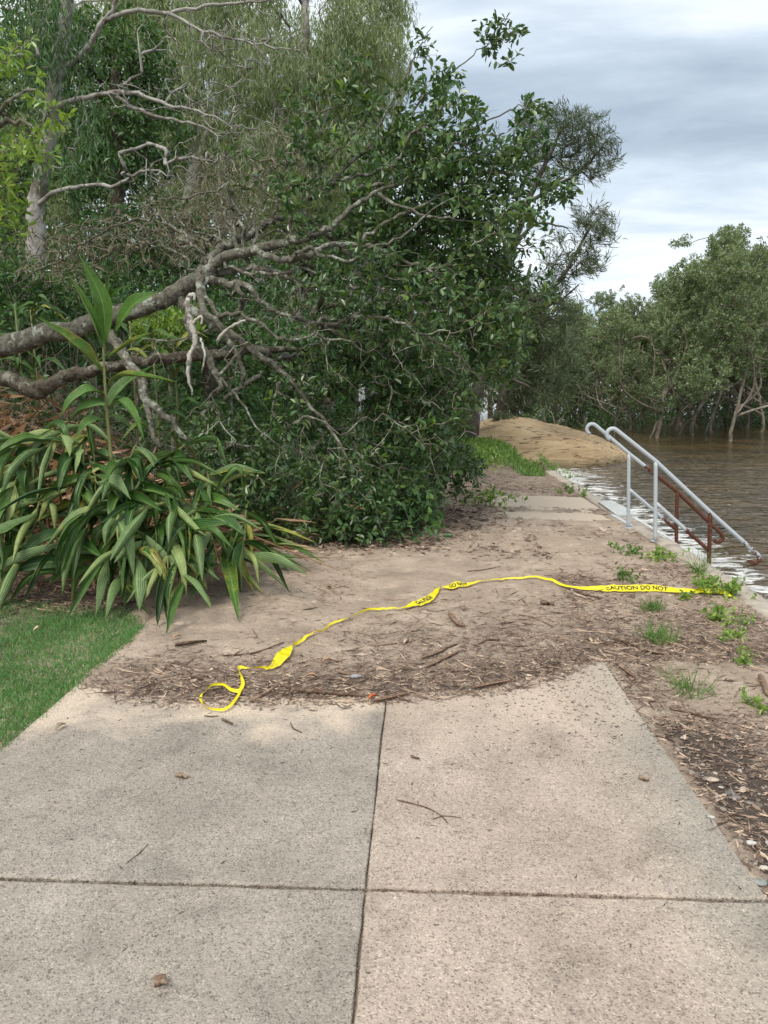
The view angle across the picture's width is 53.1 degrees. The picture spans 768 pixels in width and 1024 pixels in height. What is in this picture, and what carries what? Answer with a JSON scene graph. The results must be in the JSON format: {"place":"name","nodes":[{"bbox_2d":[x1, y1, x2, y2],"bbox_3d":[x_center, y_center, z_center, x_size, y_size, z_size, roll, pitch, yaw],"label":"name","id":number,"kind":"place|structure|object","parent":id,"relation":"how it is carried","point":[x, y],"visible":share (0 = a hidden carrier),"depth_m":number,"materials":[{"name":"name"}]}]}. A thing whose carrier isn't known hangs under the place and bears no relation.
{"place":"outdoors","nodes":[
{"label":"outdoors","id":0,"kind":"place"},
{"bbox_2d":[0,496,767,1023],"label":"path","id":1,"kind":"structure","parent":0,"point":[236,948],"depth_m":2.44,"materials":[{"name":"beige concrete"}]},
{"bbox_2d":[0,9,583,546],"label":"fallen tree","id":2,"kind":"object","parent":1,"relation":"on","point":[378,337],"visible":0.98,"depth_m":7.41,"materials":[{"name":"green plant"}]},
{"bbox_2d":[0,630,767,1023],"bbox_3d":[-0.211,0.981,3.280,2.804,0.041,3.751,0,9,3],"label":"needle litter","id":3,"kind":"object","parent":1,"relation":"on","point":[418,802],"visible":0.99,"depth_m":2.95,"materials":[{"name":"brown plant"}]},
{"bbox_2d":[461,483,527,508],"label":"sprig","id":4,"kind":"object","parent":1,"relation":"on","point":[490,497],"visible":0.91,"depth_m":9.78,"materials":[{"name":"green plant"}]},
{"bbox_2d":[0,316,767,1022],"bbox_3d":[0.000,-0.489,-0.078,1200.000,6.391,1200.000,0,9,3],"label":"ground","id":5,"kind":"structure","parent":0,"point":[382,576],"depth_m":5.01,"materials":[{"name":"soil"}]},
{"bbox_2d":[0,464,50,528],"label":"ginger plant","id":6,"kind":"object","parent":5,"relation":"on","point":[8,494],"visible":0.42,"depth_m":5.45,"materials":[{"name":"green plant"}]},
{"bbox_2d":[0,507,60,607],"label":"ginger plant","id":7,"kind":"object","parent":5,"relation":"on","point":[9,578],"visible":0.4,"depth_m":5.29,"materials":[{"name":"green plant"}]},
{"bbox_2d":[0,301,60,428],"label":"ginger plant","id":8,"kind":"object","parent":5,"relation":"on","point":[21,308],"visible":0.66,"depth_m":8.62,"materials":[{"name":"green plant"}]},
{"bbox_2d":[0,478,62,561],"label":"ginger plant","id":9,"kind":"object","parent":5,"relation":"on","point":[26,522],"visible":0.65,"depth_m":5.44,"materials":[{"name":"green plant"}]},
{"bbox_2d":[0,0,66,306],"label":"broadleaf tree","id":10,"kind":"object","parent":5,"relation":"on","point":[5,241],"visible":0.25,"depth_m":16.06,"materials":[{"name":"green plant"}]},
{"bbox_2d":[6,446,61,553],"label":"ginger plant","id":11,"kind":"object","parent":5,"relation":"on","point":[23,475],"visible":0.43,"depth_m":5.76,"materials":[{"name":"green plant"}]},
{"bbox_2d":[0,248,68,315],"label":"shrub","id":12,"kind":"object","parent":5,"relation":"on","point":[10,277],"visible":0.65,"depth_m":10.73,"materials":[{"name":"green plant"}]},
{"bbox_2d":[0,294,69,426],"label":"ginger plant","id":13,"kind":"object","parent":5,"relation":"on","point":[26,366],"visible":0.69,"depth_m":8.57,"materials":[{"name":"green plant"}]},
{"bbox_2d":[0,300,71,381],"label":"shrub","id":14,"kind":"object","parent":5,"relation":"on","point":[6,315],"visible":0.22,"depth_m":9.80,"materials":[{"name":"green plant"}]},
{"bbox_2d":[0,26,76,242],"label":"broadleaf tree","id":15,"kind":"object","parent":5,"relation":"on","point":[8,68],"visible":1,"depth_m":6.64,"materials":[{"name":"green plant"}]},
{"bbox_2d":[0,421,111,498],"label":"ginger plant","id":16,"kind":"object","parent":5,"relation":"on","point":[38,436],"visible":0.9,"depth_m":5.68,"materials":[{"name":"green plant"}]},
{"bbox_2d":[21,434,99,494],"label":"ginger plant","id":17,"kind":"object","parent":5,"relation":"on","point":[75,460],"visible":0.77,"depth_m":5.65,"materials":[{"name":"green plant"}]},
{"bbox_2d":[0,398,120,488],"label":"ginger plant","id":18,"kind":"object","parent":5,"relation":"on","point":[5,454],"visible":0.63,"depth_m":5.86,"materials":[{"name":"green plant"}]},
{"bbox_2d":[52,500,88,593],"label":"ginger plant","id":19,"kind":"object","parent":5,"relation":"on","point":[74,532],"visible":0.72,"depth_m":5.17,"materials":[{"name":"green plant"}]},
{"bbox_2d":[0,500,144,603],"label":"ginger plant","id":20,"kind":"object","parent":5,"relation":"on","point":[32,547],"visible":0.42,"depth_m":5.31,"materials":[{"name":"green plant"}]},
{"bbox_2d":[0,598,149,753],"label":"lawn grass","id":21,"kind":"structure","parent":5,"relation":"on","point":[72,627],"depth_m":4.44,"materials":[{"name":"green plant"}]},
{"bbox_2d":[19,448,130,537],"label":"ginger plant","id":22,"kind":"object","parent":5,"relation":"on","point":[118,486],"visible":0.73,"depth_m":5.54,"materials":[{"name":"green plant"}]},
{"bbox_2d":[28,275,121,355],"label":"shrub","id":23,"kind":"object","parent":5,"relation":"on","point":[74,304],"visible":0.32,"depth_m":11.10,"materials":[{"name":"green plant"}]},
{"bbox_2d":[3,527,153,604],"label":"ginger plant","id":24,"kind":"object","parent":5,"relation":"on","point":[47,568],"visible":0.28,"depth_m":5.34,"materials":[{"name":"green plant"}]},
{"bbox_2d":[0,456,189,523],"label":"ginger plant","id":25,"kind":"object","parent":5,"relation":"on","point":[86,495],"visible":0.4,"depth_m":5.57,"materials":[{"name":"green plant"}]},
{"bbox_2d":[7,0,197,339],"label":"broadleaf tree","id":26,"kind":"object","parent":5,"relation":"on","point":[144,126],"visible":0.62,"depth_m":15.04,"materials":[{"name":"green plant"}]},
{"bbox_2d":[45,489,161,575],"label":"ginger plant","id":27,"kind":"object","parent":5,"relation":"on","point":[99,508],"visible":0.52,"depth_m":5.34,"materials":[{"name":"green plant"}]},
{"bbox_2d":[38,256,175,459],"bbox_3d":[-1.887,-0.904,5.567,0.945,1.803,0.504,0,9,3],"label":"ginger plant","id":28,"kind":"object","parent":5,"relation":"on","point":[101,314],"visible":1,"depth_m":5.44,"materials":[{"name":"green plant"}]},
{"bbox_2d":[68,519,150,616],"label":"ginger plant","id":29,"kind":"object","parent":5,"relation":"on","point":[106,574],"visible":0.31,"depth_m":5.19,"materials":[{"name":"green plant"}]},
{"bbox_2d":[71,534,148,618],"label":"ginger plant","id":30,"kind":"object","parent":5,"relation":"on","point":[115,588],"visible":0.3,"depth_m":5.23,"materials":[{"name":"green plant"}]},
{"bbox_2d":[53,250,178,348],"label":"shrub","id":31,"kind":"object","parent":5,"relation":"on","point":[152,276],"visible":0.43,"depth_m":12.55,"materials":[{"name":"green plant"}]},
{"bbox_2d":[78,523,170,610],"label":"ginger plant","id":32,"kind":"object","parent":5,"relation":"on","point":[139,585],"visible":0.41,"depth_m":5.12,"materials":[{"name":"green plant"}]},
{"bbox_2d":[84,445,164,525],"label":"ginger plant","id":33,"kind":"object","parent":5,"relation":"on","point":[134,464],"visible":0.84,"depth_m":5.59,"materials":[{"name":"green plant"}]},
{"bbox_2d":[84,281,176,417],"bbox_3d":[-3.595,-2.223,10.941,1.360,2.131,1.512,0,9,3],"label":"shrub","id":34,"kind":"object","parent":5,"relation":"on","point":[118,298],"visible":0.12,"depth_m":10.79,"materials":[{"name":"green plant"}]},
{"bbox_2d":[97,311,169,445],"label":"ginger plant","id":35,"kind":"object","parent":5,"relation":"on","point":[119,416],"visible":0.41,"depth_m":8.39,"materials":[{"name":"green plant"}]},
{"bbox_2d":[89,478,181,560],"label":"ginger plant","id":36,"kind":"object","parent":5,"relation":"on","point":[130,529],"visible":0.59,"depth_m":5.31,"materials":[{"name":"green plant"}]},
{"bbox_2d":[114,505,183,571],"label":"ginger plant","id":37,"kind":"object","parent":5,"relation":"on","point":[158,535],"visible":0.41,"depth_m":5.31,"materials":[{"name":"green plant"}]},
{"bbox_2d":[109,326,191,477],"bbox_3d":[-2.467,-0.935,8.264,0.907,2.051,0.621,0,9,3],"label":"ginger plant","id":38,"kind":"object","parent":5,"relation":"on","point":[158,422],"visible":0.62,"depth_m":8.21,"materials":[{"name":"green plant"}]},
{"bbox_2d":[100,477,205,550],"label":"ginger plant","id":39,"kind":"object","parent":5,"relation":"on","point":[176,511],"visible":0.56,"depth_m":5.38,"materials":[{"name":"green plant"}]},
{"bbox_2d":[0,0,311,298],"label":"gum tree","id":40,"kind":"object","parent":5,"relation":"on","point":[39,195],"visible":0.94,"depth_m":11.16,"materials":[{"name":"green plant"}]},
{"bbox_2d":[126,506,187,625],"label":"ginger plant","id":41,"kind":"object","parent":5,"relation":"on","point":[177,554],"visible":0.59,"depth_m":5.14,"materials":[{"name":"green plant"}]},
{"bbox_2d":[1,110,330,302],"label":"dead shrub","id":42,"kind":"object","parent":5,"relation":"on","point":[124,252],"visible":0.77,"depth_m":9.95,"materials":[{"name":"plant"}]},
{"bbox_2d":[125,298,208,451],"bbox_3d":[-2.816,-1.610,10.020,1.147,2.424,1.272,-6,11,-32],"label":"shrub","id":43,"kind":"object","parent":5,"relation":"on","point":[176,327],"visible":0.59,"depth_m":9.74,"materials":[{"name":"green plant"}]},
{"bbox_2d":[45,191,293,410],"bbox_3d":[-3.757,-3.721,14.001,4.310,4.086,2.716,0,9,3],"label":"shrub","id":44,"kind":"object","parent":5,"relation":"on","point":[210,385],"visible":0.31,"depth_m":13.56,"materials":[{"name":"green plant"}]},
{"bbox_2d":[144,328,211,483],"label":"ginger plant","id":45,"kind":"object","parent":5,"relation":"on","point":[174,371],"visible":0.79,"depth_m":8.19,"materials":[{"name":"green plant"}]},
{"bbox_2d":[86,0,270,304],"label":"weeping gum tree","id":46,"kind":"object","parent":5,"relation":"on","point":[194,96],"visible":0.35,"depth_m":20.24,"materials":[{"name":"green plant"}]},
{"bbox_2d":[135,434,226,500],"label":"ginger plant","id":47,"kind":"object","parent":5,"relation":"on","point":[178,461],"visible":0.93,"depth_m":5.70,"materials":[{"name":"green plant"}]},
{"bbox_2d":[0,361,363,594],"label":"dead fronds","id":48,"kind":"object","parent":5,"relation":"on","point":[21,426],"visible":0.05,"depth_m":7.81,"materials":[{"name":"plant"}]},
{"bbox_2d":[137,513,230,633],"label":"ginger plant","id":49,"kind":"object","parent":5,"relation":"on","point":[170,608],"visible":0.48,"depth_m":5.17,"materials":[{"name":"green plant"}]},
{"bbox_2d":[157,533,218,609],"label":"ginger plant","id":50,"kind":"object","parent":5,"relation":"on","point":[210,557],"visible":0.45,"depth_m":5.34,"materials":[{"name":"green plant"}]},
{"bbox_2d":[144,482,239,580],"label":"ginger plant","id":51,"kind":"object","parent":5,"relation":"on","point":[195,541],"visible":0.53,"depth_m":5.28,"materials":[{"name":"green plant"}]},
{"bbox_2d":[1,0,393,323],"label":"weeping gum tree","id":52,"kind":"object","parent":5,"relation":"on","point":[76,7],"visible":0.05,"depth_m":25.26,"materials":[{"name":"green plant"}]},
{"bbox_2d":[140,482,262,583],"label":"ginger plant","id":53,"kind":"object","parent":5,"relation":"on","point":[226,515],"visible":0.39,"depth_m":5.52,"materials":[{"name":"green plant"}]},
{"bbox_2d":[192,464,263,533],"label":"ginger plant","id":54,"kind":"object","parent":5,"relation":"on","point":[229,470],"visible":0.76,"depth_m":5.81,"materials":[{"name":"green plant"}]},
{"bbox_2d":[0,21,457,411],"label":"wood","id":55,"kind":"object","parent":5,"relation":"on","point":[421,316],"visible":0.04,"depth_m":33.84,"materials":[{"name":"plant"}]},
{"bbox_2d":[180,291,284,426],"bbox_3d":[-2.168,-1.722,10.982,1.645,2.796,1.482,0,9,3],"label":"shrub","id":56,"kind":"object","parent":5,"relation":"on","point":[230,305],"visible":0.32,"depth_m":10.68,"materials":[{"name":"green plant"}]},
{"bbox_2d":[0,245,466,544],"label":"undergrowth","id":57,"kind":"object","parent":5,"relation":"on","point":[251,398],"visible":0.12,"depth_m":10.29,"materials":[{"name":"green plant"}]},
{"bbox_2d":[212,533,291,620],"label":"ginger plant","id":58,"kind":"object","parent":5,"relation":"on","point":[230,574],"visible":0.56,"depth_m":5.55,"materials":[{"name":"green plant"}]},
{"bbox_2d":[206,510,307,591],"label":"ginger plant","id":59,"kind":"object","parent":5,"relation":"on","point":[233,537],"visible":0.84,"depth_m":5.59,"materials":[{"name":"green plant"}]},
{"bbox_2d":[221,522,324,571],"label":"ginger plant","id":60,"kind":"object","parent":5,"relation":"on","point":[280,541],"visible":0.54,"depth_m":6.33,"materials":[{"name":"green plant"}]},
{"bbox_2d":[225,313,340,500],"bbox_3d":[-1.287,-1.297,9.957,1.573,2.514,1.424,0,9,3],"label":"shrub","id":61,"kind":"object","parent":5,"relation":"on","point":[287,333],"visible":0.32,"depth_m":9.62,"materials":[{"name":"green plant"}]},
{"bbox_2d":[160,0,411,433],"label":"weeping gum tree","id":62,"kind":"object","parent":5,"relation":"on","point":[293,67],"visible":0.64,"depth_m":17.03,"materials":[{"name":"green plant"}]},
{"bbox_2d":[229,166,385,428],"bbox_3d":[-1.745,-4.108,15.870,3.381,6.194,4.471,4,10,25],"label":"broadleaf tree","id":63,"kind":"object","parent":5,"relation":"on","point":[289,250],"visible":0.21,"depth_m":16.09,"materials":[{"name":"green plant"}]},
{"bbox_2d":[294,688,365,696],"bbox_3d":[-0.270,0.891,3.788,0.360,0.032,0.047,1,9,8],"label":"stick","id":64,"kind":"object","parent":5,"relation":"on","point":[309,690],"visible":1,"depth_m":3.79,"materials":[{"name":"brown wood"}]},
{"bbox_2d":[295,0,420,397],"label":"weeping gum tree","id":65,"kind":"object","parent":5,"relation":"on","point":[398,9],"visible":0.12,"depth_m":20.94,"materials":[{"name":"green plant"}]},
{"bbox_2d":[324,352,417,462],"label":"shrub","id":66,"kind":"object","parent":5,"relation":"on","point":[355,418],"visible":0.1,"depth_m":10.47,"materials":[{"name":"green plant"}]},
{"bbox_2d":[0,483,767,896],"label":"leaf litter","id":67,"kind":"object","parent":5,"relation":"on","point":[340,679],"visible":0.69,"depth_m":4.32,"materials":[{"name":"brown plant"}]},
{"bbox_2d":[302,121,523,435],"bbox_3d":[0.518,-4.245,14.938,3.830,6.822,4.338,4,10,25],"label":"broadleaf tree","id":68,"kind":"object","parent":5,"relation":"on","point":[418,259],"visible":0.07,"depth_m":14.72,"materials":[{"name":"green plant"}]},
{"bbox_2d":[394,313,485,467],"bbox_3d":[0.890,-1.703,11.783,1.363,2.730,1.468,4,10,22],"label":"shrub","id":69,"kind":"object","parent":5,"relation":"on","point":[442,322],"visible":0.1,"depth_m":11.43,"materials":[{"name":"green plant"}]},
{"bbox_2d":[199,576,730,710],"bbox_3d":[0.543,0.660,5.101,3.926,0.061,1.267,-5,11,-31],"label":"caution tape","id":70,"kind":"object","parent":5,"relation":"on","point":[281,656],"visible":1,"depth_m":5.57,"materials":[{"name":"yellow plastic"}]},
{"bbox_2d":[448,436,554,475],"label":"ground cover","id":71,"kind":"object","parent":5,"relation":"on","point":[471,439],"visible":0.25,"depth_m":16.72,"materials":[{"name":"green plant"}]},
{"bbox_2d":[418,248,597,417],"bbox_3d":[3.887,-5.755,25.033,6.136,6.540,2.901,0,9,3],"label":"casuarina tree","id":72,"kind":"object","parent":5,"relation":"on","point":[539,370],"visible":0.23,"depth_m":24.79,"materials":[{"name":"green plant"}]},
{"bbox_2d":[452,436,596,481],"bbox_3d":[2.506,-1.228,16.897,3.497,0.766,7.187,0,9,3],"label":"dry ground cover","id":73,"kind":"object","parent":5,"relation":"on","point":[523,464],"visible":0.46,"depth_m":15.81,"materials":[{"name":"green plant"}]},
{"bbox_2d":[461,94,626,438],"bbox_3d":[3.617,-5.482,17.759,3.675,8.116,1.986,5,10,27],"label":"casuarina tree","id":74,"kind":"object","parent":5,"relation":"on","point":[586,222],"visible":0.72,"depth_m":17.27,"materials":[{"name":"green plant"}]},
{"bbox_2d":[339,306,767,416],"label":"mangroves","id":75,"kind":"object","parent":5,"relation":"on","point":[490,409],"depth_m":52.42,"materials":[{"name":"green plant"}]},
{"bbox_2d":[479,417,633,467],"bbox_3d":[4.036,-1.166,20.868,6.800,2.811,7.500,0,9,3],"label":"dirt mound","id":76,"kind":"object","parent":5,"relation":"on","point":[565,447],"visible":0.39,"depth_m":18.32,"materials":[{"name":"soil"}]},
{"bbox_2d":[492,381,767,428],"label":"mangrove thicket","id":77,"kind":"object","parent":5,"relation":"on","point":[592,414],"visible":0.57,"depth_m":37.88,"materials":[{"name":"green plant"}]},
{"bbox_2d":[545,470,767,617],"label":"sea wall","id":78,"kind":"structure","parent":5,"relation":"on","point":[758,602],"depth_m":7.11,"materials":[{"name":"concrete"}]},
{"bbox_2d":[634,608,684,646],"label":"weed","id":79,"kind":"object","parent":5,"relation":"on","point":[654,637],"visible":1,"depth_m":4.61,"materials":[{"name":"green plant"}]},
{"bbox_2d":[645,545,689,561],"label":"weed","id":80,"kind":"object","parent":5,"relation":"on","point":[658,552],"visible":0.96,"depth_m":6.86,"materials":[{"name":"green plant"}]},
{"bbox_2d":[585,422,761,564],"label":"water steps","id":81,"kind":"structure","parent":5,"relation":"on","point":[617,510],"depth_m":8.03,"materials":[{"name":"metal"}]},
{"bbox_2d":[635,657,724,699],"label":"weed","id":82,"kind":"object","parent":5,"relation":"on","point":[686,684],"visible":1,"depth_m":3.89,"materials":[{"name":"green plant"}]},
{"bbox_2d":[651,721,767,865],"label":"gravel","id":83,"kind":"structure","parent":5,"relation":"on","point":[724,808],"depth_m":3.03,"materials":[{"name":"gravel"}]},
{"bbox_2d":[690,572,745,594],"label":"weed","id":84,"kind":"object","parent":5,"relation":"on","point":[710,582],"visible":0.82,"depth_m":5.66,"materials":[{"name":"green plant"}]},
{"bbox_2d":[699,601,755,625],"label":"weed","id":85,"kind":"object","parent":5,"relation":"on","point":[716,615],"visible":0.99,"depth_m":5.00,"materials":[{"name":"green plant"}]},
{"bbox_2d":[699,577,756,600],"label":"weed","id":86,"kind":"object","parent":5,"relation":"on","point":[732,591],"visible":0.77,"depth_m":5.58,"materials":[{"name":"green plant"}]},
{"bbox_2d":[0,0,767,390],"label":"sky","id":87,"kind":"structure","parent":0,"point":[684,83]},
{"bbox_2d":[479,391,767,600],"bbox_3d":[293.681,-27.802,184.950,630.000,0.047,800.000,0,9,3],"label":"water","id":88,"kind":"structure","parent":0,"point":[720,475],"depth_m":14.92,"materials":[{"name":"brown liquid"}]},
{"bbox_2d":[563,320,612,427],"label":"mangrove tree","id":89,"kind":"object","parent":88,"relation":"in","point":[591,356],"visible":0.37,"depth_m":35.76,"materials":[{"name":"green plant"}]},
{"bbox_2d":[579,313,624,424],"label":"mangrove tree","id":90,"kind":"object","parent":88,"relation":"in","point":[595,345],"visible":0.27,"depth_m":37.80,"materials":[{"name":"green plant"}]},
{"bbox_2d":[565,289,657,415],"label":"mangrove tree","id":91,"kind":"object","parent":88,"relation":"in","point":[602,300],"visible":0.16,"depth_m":42.67,"materials":[{"name":"green plant"}]},
{"bbox_2d":[563,292,672,429],"bbox_3d":[10.174,-6.373,33.375,6.199,6.346,2.511,-6,11,-31],"label":"mangrove tree","id":92,"kind":"object","parent":88,"relation":"in","point":[641,313],"visible":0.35,"depth_m":33.68,"materials":[{"name":"green plant"}]},
{"bbox_2d":[595,322,660,432],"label":"mangrove tree","id":93,"kind":"object","parent":88,"relation":"in","point":[630,364],"visible":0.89,"depth_m":31.13,"materials":[{"name":"green plant"}]},
{"bbox_2d":[593,298,677,424],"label":"mangrove tree","id":94,"kind":"object","parent":88,"relation":"in","point":[659,363],"visible":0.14,"depth_m":38.00,"materials":[{"name":"green plant"}]},
{"bbox_2d":[604,269,683,412],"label":"mangrove tree","id":95,"kind":"object","parent":88,"relation":"in","point":[662,284],"visible":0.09,"depth_m":53.43,"materials":[{"name":"green plant"}]},
{"bbox_2d":[583,264,719,430],"bbox_3d":[11.990,-6.758,33.434,5.822,7.211,3.094,8,12,42],"label":"mangrove tree","id":96,"kind":"object","parent":88,"relation":"in","point":[677,419],"visible":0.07,"depth_m":33.16,"materials":[{"name":"green plant"}]},
{"bbox_2d":[621,281,683,414],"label":"mangrove tree","id":97,"kind":"object","parent":88,"relation":"in","point":[660,292],"visible":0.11,"depth_m":42.90,"materials":[{"name":"green plant"}]},
{"bbox_2d":[595,256,718,437],"bbox_3d":[9.389,-5.724,27.768,5.596,6.930,2.974,-3,10,-18],"label":"mangrove tree","id":98,"kind":"object","parent":88,"relation":"in","point":[695,279],"visible":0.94,"depth_m":27.61,"materials":[{"name":"green plant"}]},
{"bbox_2d":[647,252,738,425],"bbox_3d":[14.916,-8.185,37.717,3.484,8.733,6.489,-1,9,-8],"label":"mangrove tree","id":99,"kind":"object","parent":88,"relation":"in","point":[683,259],"visible":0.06,"depth_m":36.77,"materials":[{"name":"green plant"}]},
{"bbox_2d":[642,248,767,428],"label":"mangrove tree","id":100,"kind":"object","parent":88,"relation":"in","point":[756,283],"visible":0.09,"depth_m":34.24,"materials":[{"name":"green plant"}]},
{"bbox_2d":[649,225,767,432],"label":"mangrove tree","id":101,"kind":"object","parent":88,"relation":"in","point":[714,244],"visible":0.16,"depth_m":31.32,"materials":[{"name":"green plant"}]},
{"bbox_2d":[660,250,767,434],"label":"mangrove tree","id":102,"kind":"object","parent":88,"relation":"in","point":[686,399],"visible":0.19,"depth_m":29.96,"materials":[{"name":"green plant"}]},
{"bbox_2d":[667,223,762,403],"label":"mangrove tree","id":103,"kind":"object","parent":88,"relation":"in","point":[684,244],"visible":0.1,"depth_m":48.19,"materials":[{"name":"green plant"}]},
{"bbox_2d":[666,236,767,440],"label":"mangrove tree","id":104,"kind":"object","parent":88,"relation":"in","point":[748,335],"visible":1,"depth_m":25.95,"materials":[{"name":"green plant"}]},
{"bbox_2d":[698,246,767,431],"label":"mangrove tree","id":105,"kind":"object","parent":88,"relation":"in","point":[761,317],"visible":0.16,"depth_m":32.00,"materials":[{"name":"green plant"}]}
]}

